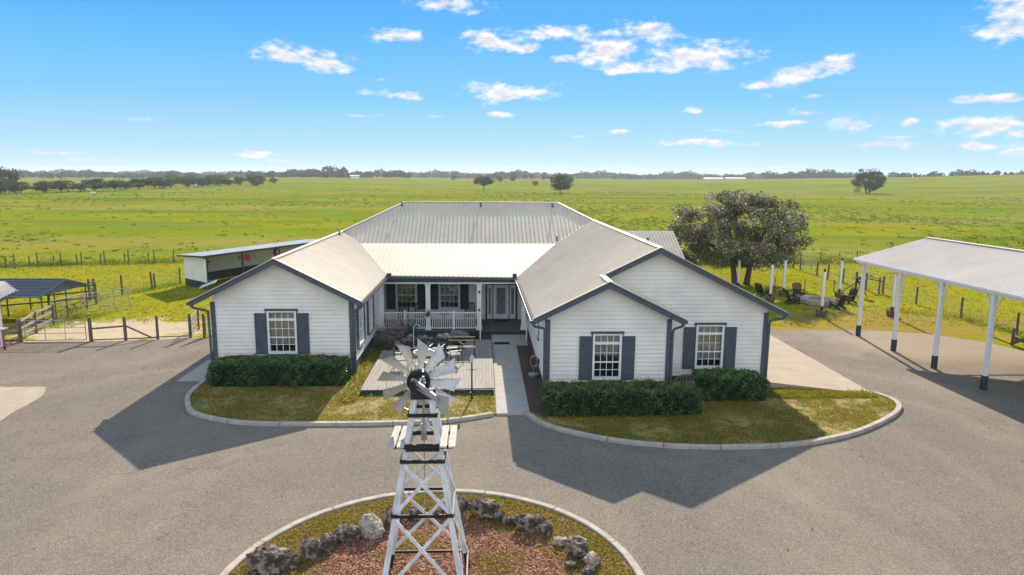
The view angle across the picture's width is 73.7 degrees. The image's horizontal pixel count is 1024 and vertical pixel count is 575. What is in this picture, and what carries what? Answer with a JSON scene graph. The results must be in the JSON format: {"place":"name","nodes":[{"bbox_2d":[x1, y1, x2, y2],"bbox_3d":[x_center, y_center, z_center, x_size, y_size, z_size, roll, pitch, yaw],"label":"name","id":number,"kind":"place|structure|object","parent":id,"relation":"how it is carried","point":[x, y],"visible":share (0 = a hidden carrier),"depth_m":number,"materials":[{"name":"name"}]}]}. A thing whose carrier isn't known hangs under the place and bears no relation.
{"place":"outdoors","nodes":[
{"label":"outdoors","id":0,"kind":"place"},
{"bbox_2d":[0,329,1023,574],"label":"driveway","id":1,"kind":"structure","parent":0,"point":[928,479],"depth_m":21.17,"materials":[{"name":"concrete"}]},
{"bbox_2d":[0,281,17,347],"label":"outbuilding","id":2,"kind":"structure","parent":1,"relation":"on","point":[7,290],"depth_m":35.73,"materials":[{"name":"metal"}]},
{"bbox_2d":[0,387,45,420],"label":"concrete pad","id":3,"kind":"object","parent":1,"relation":"on","point":[13,399],"visible":1,"depth_m":28.07,"materials":[{"name":"beige concrete"}]},
{"bbox_2d":[24,341,87,342],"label":"gate sill","id":4,"kind":"structure","parent":1,"relation":"on","point":[56,342],"depth_m":37.14,"materials":[{"name":"concrete"}]},
{"bbox_2d":[23,320,86,340],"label":"paddock gate","id":5,"kind":"structure","parent":4,"relation":"on","point":[64,327],"depth_m":37.11,"materials":[{"name":"grey metal"}]},
{"bbox_2d":[177,360,213,380],"bbox_3d":[-14.323,3.886,32.178,1.400,0.001,3.600,0,9,-3],"label":"side step pad","id":6,"kind":"object","parent":1,"relation":"on","point":[198,373],"visible":0.4,"depth_m":31.45,"materials":[{"name":"concrete"}]},
{"bbox_2d":[185,379,493,425],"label":"kerb","id":7,"kind":"structure","parent":1,"relation":"on","point":[191,410],"depth_m":25.34,"materials":[{"name":"concrete"}]},
{"bbox_2d":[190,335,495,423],"bbox_3d":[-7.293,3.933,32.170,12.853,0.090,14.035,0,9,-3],"label":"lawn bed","id":8,"kind":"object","parent":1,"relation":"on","point":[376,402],"visible":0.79,"depth_m":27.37,"materials":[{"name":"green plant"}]},
{"bbox_2d":[204,351,351,387],"bbox_3d":[-10.269,3.568,30.147,6.244,1.319,1.970,0,9,-3],"label":"hedge","id":9,"kind":"object","parent":8,"relation":"on","point":[289,370],"visible":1,"depth_m":29.52,"materials":[{"name":"green plant"}]},
{"bbox_2d":[337,348,382,402],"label":"border plants","id":10,"kind":"object","parent":8,"relation":"on","point":[364,365],"visible":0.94,"depth_m":30.84,"materials":[{"name":"green plant"}]},
{"bbox_2d":[359,390,493,396],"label":"border plants","id":11,"kind":"object","parent":8,"relation":"on","point":[400,393],"visible":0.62,"depth_m":28.57,"materials":[{"name":"green plant"}]},
{"bbox_2d":[360,340,493,393],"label":"wooden deck","id":12,"kind":"structure","parent":8,"relation":"on","point":[483,377],"depth_m":31.45,"materials":[{"name":"wood"}]},
{"bbox_2d":[446,342,462,361],"bbox_3d":[-2.759,3.152,32.775,0.697,0.973,0.660,-4,10,-23],"label":"patio chair","id":13,"kind":"object","parent":12,"relation":"on","point":[454,353],"visible":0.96,"depth_m":32.66,"materials":[{"name":"grey"}]},
{"bbox_2d":[447,336,474,356],"bbox_3d":[-2.548,2.954,34.158,1.400,0.912,0.495,0,9,-3],"label":"garden bench","id":14,"kind":"object","parent":12,"relation":"on","point":[461,340],"visible":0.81,"depth_m":34.25,"materials":[{"name":"white wood"}]},
{"bbox_2d":[369,333,490,352],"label":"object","id":15,"kind":"structure","parent":8,"relation":"in","point":[428,340],"depth_m":37.64,"materials":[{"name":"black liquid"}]},
{"bbox_2d":[371,334,395,351],"bbox_3d":[-6.769,2.893,35.802,1.571,0.961,1.489,0,9,-3],"label":"leafy shrub","id":16,"kind":"object","parent":15,"relation":"on","point":[383,345],"visible":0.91,"depth_m":35.77,"materials":[{"name":"green plant"}]},
{"bbox_2d":[372,316,408,344],"bbox_3d":[-6.592,2.281,37.158,2.120,1.731,2.187,8,12,37],"label":"flowering shrub","id":17,"kind":"object","parent":15,"relation":"on","point":[386,334],"visible":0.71,"depth_m":37.16,"materials":[{"name":"green plant"}]},
{"bbox_2d":[384,314,427,340],"bbox_3d":[-5.840,2.211,38.150,2.540,1.555,1.496,0,9,-3],"label":"juniper shrub","id":18,"kind":"object","parent":15,"relation":"on","point":[410,329],"visible":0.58,"depth_m":38.18,"materials":[{"name":"teal plant"}]},
{"bbox_2d":[450,329,469,338],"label":"waterfall slab","id":19,"kind":"structure","parent":15,"relation":"on","point":[457,333],"depth_m":37.97,"materials":[{"name":"stone"}]},
{"bbox_2d":[219,489,644,574],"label":"kerb","id":20,"kind":"structure","parent":1,"relation":"on","point":[601,533],"depth_m":18.20,"materials":[{"name":"concrete"}]},
{"bbox_2d":[231,493,633,574],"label":"island bed","id":21,"kind":"object","parent":1,"relation":"on","point":[441,555],"visible":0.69,"depth_m":16.79,"materials":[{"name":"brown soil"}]},
{"bbox_2d":[244,544,297,574],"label":"boulder","id":22,"kind":"object","parent":21,"relation":"on","point":[271,559],"visible":0.98,"depth_m":15.78,"materials":[{"name":"stone"}]},
{"bbox_2d":[299,537,323,559],"bbox_3d":[-4.832,6.316,16.541,0.579,0.587,0.494,0,9,-3],"label":"boulder","id":23,"kind":"object","parent":21,"relation":"on","point":[311,548],"visible":0.98,"depth_m":16.37,"materials":[{"name":"stone"}]},
{"bbox_2d":[319,532,336,552],"bbox_3d":[-4.562,6.301,16.810,0.475,0.529,0.393,0,9,-3],"label":"boulder","id":24,"kind":"object","parent":21,"relation":"on","point":[328,541],"visible":0.84,"depth_m":16.71,"materials":[{"name":"stone"}]},
{"bbox_2d":[332,524,362,542],"bbox_3d":[-4.164,6.231,17.283,0.729,0.454,0.561,-3,10,-19],"label":"boulder","id":25,"kind":"object","parent":21,"relation":"on","point":[348,533],"visible":0.97,"depth_m":17.13,"materials":[{"name":"stone"}]},
{"bbox_2d":[357,513,385,540],"bbox_3d":[-3.573,6.156,17.441,0.662,0.717,0.718,9,12,41],"label":"boulder","id":26,"kind":"object","parent":21,"relation":"on","point":[370,526],"visible":0.92,"depth_m":17.28,"materials":[{"name":"stone"}]},
{"bbox_2d":[382,505,403,526],"bbox_3d":[-3.137,6.071,18.092,0.546,0.751,0.521,-8,13,-42],"label":"boulder","id":27,"kind":"object","parent":21,"relation":"on","point":[387,520],"visible":0.47,"depth_m":17.92,"materials":[{"name":"stone"}]},
{"bbox_2d":[405,505,427,520],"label":"boulder","id":28,"kind":"object","parent":21,"relation":"on","point":[412,509],"visible":0.47,"depth_m":18.24,"materials":[{"name":"stone"}]},
{"bbox_2d":[377,338,470,574],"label":"windmill","id":29,"kind":"object","parent":21,"relation":"on","point":[432,398],"visible":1,"depth_m":14.59,"materials":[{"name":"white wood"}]},
{"bbox_2d":[229,492,634,574],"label":"island grass","id":30,"kind":"structure","parent":21,"relation":"on","point":[355,522],"depth_m":17.56,"materials":[{"name":"green plant"}]},
{"bbox_2d":[457,496,467,516],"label":"boulder","id":31,"kind":"object","parent":21,"relation":"on","point":[462,504],"visible":0.68,"depth_m":18.44,"materials":[{"name":"stone"}]},
{"bbox_2d":[467,497,500,518],"bbox_3d":[-0.756,5.983,18.445,0.921,0.638,0.646,0,9,-3],"label":"boulder","id":32,"kind":"object","parent":21,"relation":"on","point":[482,508],"visible":0.94,"depth_m":18.26,"materials":[{"name":"stone"}]},
{"bbox_2d":[513,514,545,533],"bbox_3d":[0.470,6.164,17.816,0.913,0.567,0.589,0,9,-3],"label":"boulder","id":33,"kind":"object","parent":21,"relation":"on","point":[526,523],"visible":0.87,"depth_m":17.64,"materials":[{"name":"stone"}]},
{"bbox_2d":[535,520,552,535],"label":"boulder","id":34,"kind":"object","parent":21,"relation":"on","point":[545,527],"visible":0.99,"depth_m":17.54,"materials":[{"name":"stone"}]},
{"bbox_2d":[552,536,566,546],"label":"boulder","id":35,"kind":"object","parent":21,"relation":"on","point":[559,541],"visible":0.85,"depth_m":17.04,"materials":[{"name":"stone"}]},
{"bbox_2d":[565,535,588,557],"bbox_3d":[1.591,6.395,16.642,0.622,0.568,0.675,0,9,-3],"label":"boulder","id":36,"kind":"object","parent":21,"relation":"on","point":[577,546],"visible":0.93,"depth_m":16.52,"materials":[{"name":"stone"}]},
{"bbox_2d":[581,564,595,574],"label":"boulder","id":37,"kind":"object","parent":21,"relation":"on","point":[588,569],"visible":1,"depth_m":15.75,"materials":[{"name":"stone"}]},
{"bbox_2d":[580,551,601,566],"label":"boulder","id":38,"kind":"object","parent":21,"relation":"on","point":[592,558],"visible":0.91,"depth_m":16.15,"materials":[{"name":"stone"}]},
{"bbox_2d":[186,201,788,385],"bbox_3d":[-0.647,-1.481,43.031,28.631,7.300,31.858,0,9,-3],"label":"farmhouse","id":39,"kind":"object","parent":1,"relation":"on","point":[575,295],"visible":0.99,"depth_m":31.11,"materials":[{"name":"white paint"}]},
{"bbox_2d":[264,309,298,355],"bbox_3d":[-10.450,2.012,31.197,1.490,2.190,0.435,0,9,-3],"label":"window","id":40,"kind":"structure","parent":39,"relation":"in","point":[281,324],"depth_m":31.12,"materials":[{"name":"white glass"}]},
{"bbox_2d":[357,305,364,348],"bbox_3d":[-7.371,1.782,33.046,0.205,2.130,1.420,0,9,-3],"label":"window","id":41,"kind":"structure","parent":39,"relation":"in","point":[361,315],"depth_m":33.41,"materials":[{"name":"white glass"}]},
{"bbox_2d":[369,296,373,334],"bbox_3d":[-7.463,1.317,35.857,0.145,2.130,1.420,0,9,-3],"label":"window","id":42,"kind":"structure","parent":39,"relation":"in","point":[371,328],"depth_m":36.23,"materials":[{"name":"white glass"}]},
{"bbox_2d":[396,284,416,308],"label":"window","id":43,"kind":"structure","parent":39,"relation":"in","point":[405,293],"depth_m":42.05,"materials":[{"name":"white glass"}]},
{"bbox_2d":[439,284,458,308],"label":"window","id":44,"kind":"structure","parent":39,"relation":"in","point":[448,293],"depth_m":42.18,"materials":[{"name":"white glass"}]},
{"bbox_2d":[493,285,508,318],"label":"front door","id":45,"kind":"structure","parent":39,"relation":"in","point":[500,292],"depth_m":42.28,"materials":[{"name":"white paint"}]},
{"bbox_2d":[591,331,624,381],"bbox_3d":[3.919,2.836,28.420,1.380,2.150,0.435,0,9,-3],"label":"window","id":46,"kind":"structure","parent":39,"relation":"in","point":[607,346],"depth_m":28.33,"materials":[{"name":"white paint"}]},
{"bbox_2d":[692,322,726,370],"bbox_3d":[8.724,2.589,30.364,1.430,2.180,0.435,0,9,-3],"label":"window","id":47,"kind":"structure","parent":39,"relation":"in","point":[709,338],"depth_m":30.28,"materials":[{"name":"white paint"}]},
{"bbox_2d":[492,335,528,414],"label":"walkway","id":48,"kind":"structure","parent":1,"relation":"on","point":[510,396],"depth_m":31.13,"materials":[{"name":"concrete"}]},
{"bbox_2d":[190,337,895,446],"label":"bed lawn grass","id":49,"kind":"structure","parent":1,"relation":"on","point":[856,416],"depth_m":26.31,"materials":[{"name":"green plant"}]},
{"bbox_2d":[517,345,547,418],"bbox_3d":[0.855,4.051,31.523,0.730,0.001,11.550,0,9,-3],"label":"mulch bed","id":50,"kind":"object","parent":49,"relation":"on","point":[532,386],"visible":0.83,"depth_m":30.56,"materials":[{"name":"brown soil"}]},
{"bbox_2d":[539,377,704,416],"bbox_3d":[4.282,4.245,26.837,6.380,1.287,2.020,0,9,-3],"label":"hedge","id":51,"kind":"object","parent":49,"relation":"on","point":[635,397],"visible":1,"depth_m":26.22,"materials":[{"name":"green plant"}]},
{"bbox_2d":[691,364,767,401],"bbox_3d":[9.118,3.998,28.780,3.060,1.207,1.989,0,9,-3],"label":"hedge","id":52,"kind":"object","parent":49,"relation":"on","point":[722,384],"visible":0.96,"depth_m":28.09,"materials":[{"name":"green plant"}]},
{"bbox_2d":[763,387,878,398],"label":"long grass","id":53,"kind":"structure","parent":49,"relation":"on","point":[789,392],"depth_m":29.03,"materials":[{"name":"green plant"}]},
{"bbox_2d":[524,392,901,449],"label":"kerb","id":54,"kind":"structure","parent":1,"relation":"on","point":[895,412],"depth_m":23.88,"materials":[{"name":"concrete"}]},
{"bbox_2d":[766,335,871,392],"bbox_3d":[13.261,3.518,34.868,4.350,0.370,11.550,0,9,-3],"label":"concrete apron","id":55,"kind":"object","parent":1,"relation":"on","point":[789,366],"visible":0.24,"depth_m":31.92,"materials":[{"name":"beige concrete"}]},
{"bbox_2d":[853,237,1023,389],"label":"carport","id":56,"kind":"object","parent":1,"relation":"on","point":[995,271],"visible":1,"depth_m":33.61,"materials":[{"name":"metal"}]},
{"bbox_2d":[0,175,1023,350],"bbox_3d":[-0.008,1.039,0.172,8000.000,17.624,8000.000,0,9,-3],"label":"ground","id":57,"kind":"structure","parent":0,"point":[86,223],"depth_m":130.09,"materials":[{"name":"green plant"}]},
{"bbox_2d":[0,166,23,183],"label":"oak tree","id":58,"kind":"object","parent":57,"relation":"on","point":[10,175],"visible":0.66,"depth_m":330.36,"materials":[{"name":"green plant"}]},
{"bbox_2d":[2,319,21,342],"bbox_3d":[-27.362,2.422,36.844,1.531,1.400,0.167,-1,10,-11],"label":"plank fence","id":59,"kind":"object","parent":57,"relation":"on","point":[18,332],"visible":0.93,"depth_m":36.90,"materials":[{"name":"brown wood"}]},
{"bbox_2d":[6,181,36,193],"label":"oak tree","id":60,"kind":"object","parent":57,"relation":"on","point":[22,187],"visible":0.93,"depth_m":286.71,"materials":[{"name":"green plant"}]},
{"bbox_2d":[20,304,55,342],"bbox_3d":[-27.379,2.042,39.301,0.289,1.350,4.884,-2,10,-15],"label":"plank fence","id":61,"kind":"object","parent":57,"relation":"on","point":[36,326],"visible":0.94,"depth_m":39.38,"materials":[{"name":"brown wood"}]},
{"bbox_2d":[0,278,89,321],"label":"animal shelter","id":62,"kind":"object","parent":57,"relation":"on","point":[29,288],"visible":0.84,"depth_m":42.81,"materials":[{"name":"blue metal"}]},
{"bbox_2d":[33,180,59,192],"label":"oak tree","id":63,"kind":"object","parent":57,"relation":"on","point":[44,186],"visible":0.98,"depth_m":295.31,"materials":[{"name":"green plant"}]},
{"bbox_2d":[0,279,97,313],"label":"plank fence","id":64,"kind":"object","parent":57,"relation":"on","point":[94,289],"visible":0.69,"depth_m":46.94,"materials":[{"name":"brown wood"}]},
{"bbox_2d":[48,179,75,191],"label":"oak tree","id":65,"kind":"object","parent":57,"relation":"on","point":[63,185],"visible":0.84,"depth_m":306.19,"materials":[{"name":"green plant"}]},
{"bbox_2d":[49,294,81,319],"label":"paddock gate","id":66,"kind":"structure","parent":57,"relation":"on","point":[70,300],"depth_m":43.24,"materials":[{"name":"grey metal"}]},
{"bbox_2d":[44,306,100,321],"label":"grass","id":67,"kind":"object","parent":57,"relation":"on","point":[79,314],"visible":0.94,"depth_m":43.51,"materials":[{"name":"green plant"}]},
{"bbox_2d":[0,253,183,267],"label":"grass","id":68,"kind":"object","parent":57,"relation":"on","point":[64,263],"visible":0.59,"depth_m":68.69,"materials":[{"name":"green plant"}]},
{"bbox_2d":[80,178,108,190],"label":"oak tree","id":69,"kind":"object","parent":57,"relation":"on","point":[97,183],"visible":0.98,"depth_m":326.40,"materials":[{"name":"green plant"}]},
{"bbox_2d":[1,249,208,268],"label":"wire fence","id":70,"kind":"object","parent":57,"relation":"on","point":[37,260],"visible":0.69,"depth_m":68.14,"materials":[{"name":"brown wood"}]},
{"bbox_2d":[83,288,129,312],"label":"paddock gate","id":71,"kind":"structure","parent":57,"relation":"on","point":[99,300],"depth_m":45.61,"materials":[{"name":"grey metal"}]},
{"bbox_2d":[104,178,126,190],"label":"oak tree","id":72,"kind":"object","parent":57,"relation":"on","point":[114,184],"visible":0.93,"depth_m":336.89,"materials":[{"name":"green plant"}]},
{"bbox_2d":[82,277,183,299],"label":"grass","id":73,"kind":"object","parent":57,"relation":"on","point":[146,288],"visible":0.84,"depth_m":54.38,"materials":[{"name":"green plant"}]},
{"bbox_2d":[87,268,180,294],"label":"wire fence","id":74,"kind":"object","parent":57,"relation":"on","point":[154,280],"visible":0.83,"depth_m":54.42,"materials":[{"name":"brown wood"}]},
{"bbox_2d":[1,169,267,178],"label":"distant wood","id":75,"kind":"object","parent":57,"relation":"on","point":[88,173],"visible":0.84,"depth_m":1051.27,"materials":[{"name":"grey"}]},
{"bbox_2d":[127,178,150,188],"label":"oak tree","id":76,"kind":"object","parent":57,"relation":"on","point":[141,181],"visible":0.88,"depth_m":360.51,"materials":[{"name":"green plant"}]},
{"bbox_2d":[87,310,205,341],"bbox_3d":[-20.404,2.225,38.185,5.630,1.460,2.573,-5,11,-31],"label":"wood fence","id":77,"kind":"object","parent":57,"relation":"on","point":[124,326],"visible":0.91,"depth_m":37.84,"materials":[{"name":"wood"}]},
{"bbox_2d":[144,175,167,188],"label":"oak tree","id":78,"kind":"object","parent":57,"relation":"on","point":[155,181],"visible":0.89,"depth_m":372.94,"materials":[{"name":"green plant"}]},
{"bbox_2d":[177,176,198,186],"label":"oak tree","id":79,"kind":"object","parent":57,"relation":"on","point":[182,181],"visible":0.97,"depth_m":410.24,"materials":[{"name":"green plant"}]},
{"bbox_2d":[164,172,229,182],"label":"distant wood","id":80,"kind":"object","parent":57,"relation":"on","point":[173,176],"visible":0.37,"depth_m":574.03,"materials":[{"name":"grey"}]},
{"bbox_2d":[177,239,317,288],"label":"open shed","id":81,"kind":"structure","parent":57,"relation":"on","point":[199,270],"depth_m":59.49,"materials":[{"name":"white paint"}]},
{"bbox_2d":[246,168,411,177],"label":"distant wood","id":82,"kind":"object","parent":57,"relation":"on","point":[312,173],"visible":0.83,"depth_m":900.92,"materials":[{"name":"grey"}]},
{"bbox_2d":[321,165,347,177],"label":"distant wood","id":83,"kind":"object","parent":57,"relation":"on","point":[342,172],"visible":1,"depth_m":871.05,"materials":[{"name":"grey"}]},
{"bbox_2d":[473,176,494,189],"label":"oak tree","id":84,"kind":"object","parent":57,"relation":"on","point":[485,181],"visible":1,"depth_m":413.80,"materials":[{"name":"green plant"}]},
{"bbox_2d":[34,169,948,176],"bbox_3d":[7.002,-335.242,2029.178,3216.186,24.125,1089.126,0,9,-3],"label":"distant wood","id":85,"kind":"object","parent":57,"relation":"on","point":[120,172],"visible":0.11,"depth_m":1933.02,"materials":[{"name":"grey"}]},
{"bbox_2d":[0,189,1023,262],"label":"pasture weeds","id":86,"kind":"object","parent":57,"relation":"on","point":[834,217],"visible":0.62,"depth_m":161.52,"materials":[{"name":"green plant"}]},
{"bbox_2d":[550,174,574,192],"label":"oak tree","id":87,"kind":"object","parent":57,"relation":"on","point":[560,184],"visible":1,"depth_m":352.50,"materials":[{"name":"green plant"}]},
{"bbox_2d":[403,169,779,179],"bbox_3d":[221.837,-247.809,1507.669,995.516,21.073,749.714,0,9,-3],"label":"distant wood","id":88,"kind":"object","parent":57,"relation":"on","point":[687,175],"visible":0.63,"depth_m":1276.41,"materials":[{"name":"grey"}]},
{"bbox_2d":[664,189,813,284],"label":"oak tree","id":89,"kind":"object","parent":57,"relation":"on","point":[771,217],"visible":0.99,"depth_m":57.17,"materials":[{"name":"green plant"}]},
{"bbox_2d":[765,262,774,302],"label":"string light post","id":90,"kind":"object","parent":57,"relation":"on","point":[770,298],"visible":0.97,"depth_m":50.63,"materials":[{"name":"white wood"}]},
{"bbox_2d":[779,258,786,295],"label":"string light post","id":91,"kind":"object","parent":57,"relation":"on","point":[781,292],"visible":0.74,"depth_m":53.39,"materials":[{"name":"white paint"}]},
{"bbox_2d":[783,289,799,304],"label":"adirondack chair","id":92,"kind":"object","parent":57,"relation":"on","point":[793,300],"visible":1,"depth_m":50.20,"materials":[{"name":"black wood"}]},
{"bbox_2d":[763,168,862,178],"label":"distant wood","id":93,"kind":"object","parent":57,"relation":"on","point":[815,174],"visible":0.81,"depth_m":998.39,"materials":[{"name":"green plant"}]},
{"bbox_2d":[798,295,835,305],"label":"fire pit","id":94,"kind":"object","parent":57,"relation":"on","point":[810,299],"visible":0.8,"depth_m":50.36,"materials":[{"name":"concrete"}]},
{"bbox_2d":[816,269,826,316],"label":"string light post","id":95,"kind":"object","parent":57,"relation":"on","point":[821,312],"visible":1,"depth_m":45.65,"materials":[{"name":"white wood"}]},
{"bbox_2d":[783,248,878,265],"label":"grass","id":96,"kind":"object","parent":57,"relation":"on","point":[845,258],"visible":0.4,"depth_m":74.90,"materials":[{"name":"green plant"}]},
{"bbox_2d":[829,295,847,309],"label":"adirondack chair","id":97,"kind":"object","parent":57,"relation":"on","point":[842,301],"visible":0.99,"depth_m":48.38,"materials":[{"name":"black wood"}]},
{"bbox_2d":[834,258,843,296],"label":"string light post","id":98,"kind":"object","parent":57,"relation":"on","point":[838,293],"visible":0.95,"depth_m":53.03,"materials":[{"name":"white wood"}]},
{"bbox_2d":[840,288,858,303],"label":"adirondack chair","id":99,"kind":"object","parent":57,"relation":"on","point":[852,294],"visible":0.82,"depth_m":50.95,"materials":[{"name":"black wood"}]},
{"bbox_2d":[842,271,884,293],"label":"wood fence","id":100,"kind":"object","parent":57,"relation":"on","point":[883,284],"visible":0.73,"depth_m":54.88,"materials":[{"name":"wood"}]},
{"bbox_2d":[850,168,886,193],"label":"oak tree","id":101,"kind":"object","parent":57,"relation":"on","point":[873,184],"visible":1,"depth_m":390.41,"materials":[{"name":"green plant"}]},
{"bbox_2d":[886,273,896,316],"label":"string light post","id":102,"kind":"object","parent":57,"relation":"on","point":[890,312],"visible":0.73,"depth_m":45.80,"materials":[{"name":"white wood"}]},
{"bbox_2d":[842,268,1023,334],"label":"wire fence","id":103,"kind":"object","parent":57,"relation":"on","point":[962,311],"visible":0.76,"depth_m":47.96,"materials":[{"name":"brown metal"}]},
{"bbox_2d":[875,169,1023,176],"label":"distant wood","id":104,"kind":"object","parent":57,"relation":"on","point":[957,173],"visible":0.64,"depth_m":868.55,"materials":[{"name":"green plant"}]},
{"bbox_2d":[878,304,1023,348],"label":"grass","id":105,"kind":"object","parent":57,"relation":"on","point":[965,318],"visible":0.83,"depth_m":44.84,"materials":[{"name":"green plant"}]},
{"bbox_2d":[0,0,1023,176],"label":"sky","id":106,"kind":"structure","parent":0,"point":[639,87],"materials":[{"name":"blue"}]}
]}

